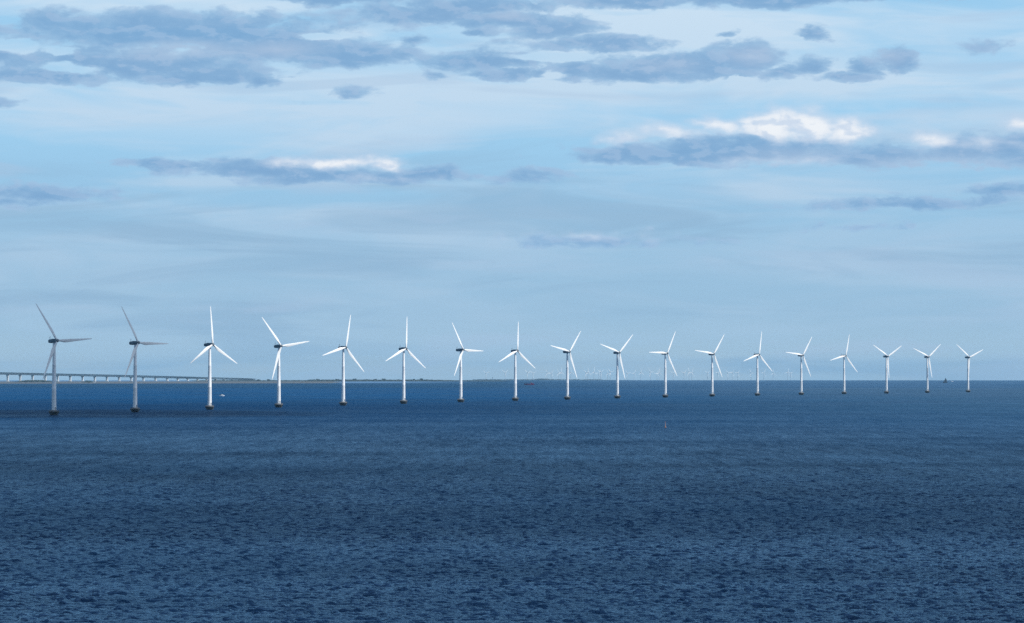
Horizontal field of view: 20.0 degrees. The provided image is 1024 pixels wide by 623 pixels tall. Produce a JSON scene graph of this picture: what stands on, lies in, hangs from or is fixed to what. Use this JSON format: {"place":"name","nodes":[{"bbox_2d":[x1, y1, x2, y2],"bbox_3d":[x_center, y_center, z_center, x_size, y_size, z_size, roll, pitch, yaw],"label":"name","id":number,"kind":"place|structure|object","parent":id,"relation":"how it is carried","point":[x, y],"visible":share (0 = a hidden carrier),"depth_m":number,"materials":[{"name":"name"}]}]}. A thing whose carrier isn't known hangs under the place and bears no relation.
{"place":"outdoors","nodes":[
{"label":"outdoors","id":0,"kind":"place"},
{"bbox_2d":[0,381,338,383],"bbox_3d":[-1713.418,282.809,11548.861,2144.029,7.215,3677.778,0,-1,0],"label":"island","id":1,"kind":"structure","parent":0,"point":[82,382],"depth_m":11043.39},
{"bbox_2d":[15,380,51,381],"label":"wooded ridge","id":2,"kind":"structure","parent":1,"relation":"on","point":[34,381],"depth_m":11550.57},
{"bbox_2d":[192,380,495,380],"bbox_3d":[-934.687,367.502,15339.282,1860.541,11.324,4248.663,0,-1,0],"label":"shore","id":3,"kind":"structure","parent":0,"point":[465,380],"depth_m":16064.96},
{"bbox_2d":[0,372,254,380],"bbox_3d":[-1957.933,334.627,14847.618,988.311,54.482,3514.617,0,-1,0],"label":"road bridge","id":4,"kind":"structure","parent":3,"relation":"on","point":[82,376],"depth_m":14577.26,"materials":[{"name":"paint"}]},
{"bbox_2d":[214,380,304,380],"bbox_3d":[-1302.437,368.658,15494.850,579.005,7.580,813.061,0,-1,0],"label":"shore scrub","id":5,"kind":"object","parent":3,"relation":"on","point":[257,380],"visible":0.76,"depth_m":15172.39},
{"bbox_2d":[305,379,466,380],"bbox_3d":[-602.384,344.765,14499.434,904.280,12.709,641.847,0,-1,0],"label":"shore thicket","id":6,"kind":"object","parent":3,"relation":"on","point":[382,380],"visible":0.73,"depth_m":14220.52,"materials":[{"name":"green plant"}]},
{"bbox_2d":[0,380,1023,622],"bbox_3d":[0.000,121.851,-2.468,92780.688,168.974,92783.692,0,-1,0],"label":"sea","id":7,"kind":"structure","parent":0,"point":[739,501],"depth_m":833.36,"materials":[{"name":"liquid"}]},
{"bbox_2d":[36,304,91,414],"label":"wind turbine","id":8,"kind":"object","parent":7,"relation":"in","point":[53,411],"visible":0.96,"depth_m":2491.85,"materials":[{"name":"metal"}]},
{"bbox_2d":[122,308,168,411],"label":"wind turbine","id":9,"kind":"object","parent":7,"relation":"in","point":[136,343],"visible":0.98,"depth_m":2669.83,"materials":[{"name":"white paint"}]},
{"bbox_2d":[191,306,235,409],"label":"wind turbine","id":10,"kind":"object","parent":7,"relation":"in","point":[209,406],"visible":0.98,"depth_m":2846.32,"materials":[{"name":"white paint"}]},
{"bbox_2d":[262,318,308,407],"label":"wind turbine","id":11,"kind":"object","parent":7,"relation":"in","point":[279,346],"visible":0.99,"depth_m":3020.23,"materials":[{"name":"white paint"}]},
{"bbox_2d":[322,315,363,405],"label":"wind turbine","id":12,"kind":"object","parent":7,"relation":"in","point":[342,402],"visible":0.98,"depth_m":3193.41,"materials":[{"name":"white paint"}]},
{"bbox_2d":[386,323,423,403],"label":"wind turbine","id":13,"kind":"object","parent":7,"relation":"in","point":[403,400],"visible":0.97,"depth_m":3364.45,"materials":[{"name":"white paint"}]},
{"bbox_2d":[452,323,481,401],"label":"wind turbine","id":14,"kind":"object","parent":7,"relation":"in","point":[460,398],"visible":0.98,"depth_m":3533.35,"materials":[{"name":"white paint"}]},
{"bbox_2d":[499,322,535,400],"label":"wind turbine","id":15,"kind":"object","parent":7,"relation":"in","point":[514,351],"visible":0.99,"depth_m":3701.48,"materials":[{"name":"white paint"}]},
{"bbox_2d":[552,331,580,399],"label":"wind turbine","id":16,"kind":"object","parent":7,"relation":"in","point":[567,397],"visible":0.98,"depth_m":3867.39,"materials":[{"name":"white paint"}]},
{"bbox_2d":[601,336,631,398],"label":"wind turbine","id":17,"kind":"object","parent":7,"relation":"in","point":[617,377],"visible":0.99,"depth_m":4031.45,"materials":[{"name":"white paint"}]},
{"bbox_2d":[650,331,676,397],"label":"wind turbine","id":18,"kind":"object","parent":7,"relation":"in","point":[665,395],"visible":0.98,"depth_m":4194.29,"materials":[{"name":"white paint"}]},
{"bbox_2d":[695,335,723,396],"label":"wind turbine","id":19,"kind":"object","parent":7,"relation":"in","point":[711,394],"visible":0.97,"depth_m":4354.75,"materials":[{"name":"white paint"}]},
{"bbox_2d":[744,332,771,395],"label":"wind turbine","id":20,"kind":"object","parent":7,"relation":"in","point":[757,393],"visible":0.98,"depth_m":4514.18,"materials":[{"name":"white paint"}]},
{"bbox_2d":[786,337,811,394],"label":"wind turbine","id":21,"kind":"object","parent":7,"relation":"in","point":[801,392],"visible":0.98,"depth_m":4671.61,"materials":[{"name":"white paint"}]},
{"bbox_2d":[832,334,856,393],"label":"wind turbine","id":22,"kind":"object","parent":7,"relation":"in","point":[843,356],"visible":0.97,"depth_m":4827.27,"materials":[{"name":"white paint"}]},
{"bbox_2d":[874,345,900,393],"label":"wind turbine","id":23,"kind":"object","parent":7,"relation":"in","point":[886,391],"visible":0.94,"depth_m":4980.91,"materials":[{"name":"white paint"}]},
{"bbox_2d":[915,344,940,392],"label":"wind turbine","id":24,"kind":"object","parent":7,"relation":"in","point":[927,390],"visible":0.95,"depth_m":5133.44,"materials":[{"name":"white paint"}]},
{"bbox_2d":[957,345,981,391],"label":"wind turbine","id":25,"kind":"object","parent":7,"relation":"in","point":[968,364],"visible":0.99,"depth_m":5283.73,"materials":[{"name":"white paint"}]},
{"bbox_2d":[0,0,1023,379],"label":"sky","id":26,"kind":"structure","parent":0,"point":[791,172],"materials":[{"name":"blue"}]},
{"bbox_3d":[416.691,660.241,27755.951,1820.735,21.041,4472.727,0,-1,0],"label":"coast","id":27,"kind":"structure","parent":0,"visible":0},
{"bbox_2d":[474,379,535,379],"bbox_3d":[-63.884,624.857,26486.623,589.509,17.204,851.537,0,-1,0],"label":"horizon wood","id":28,"kind":"object","parent":27,"relation":"on","point":[504,379],"visible":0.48,"depth_m":26304.86,"materials":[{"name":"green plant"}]},
{"bbox_2d":[536,378,602,379],"bbox_3d":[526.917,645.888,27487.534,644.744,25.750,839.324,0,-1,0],"label":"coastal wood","id":29,"kind":"object","parent":27,"relation":"on","point":[569,379],"visible":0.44,"depth_m":27159.41,"materials":[{"name":"green plant"}]}
]}

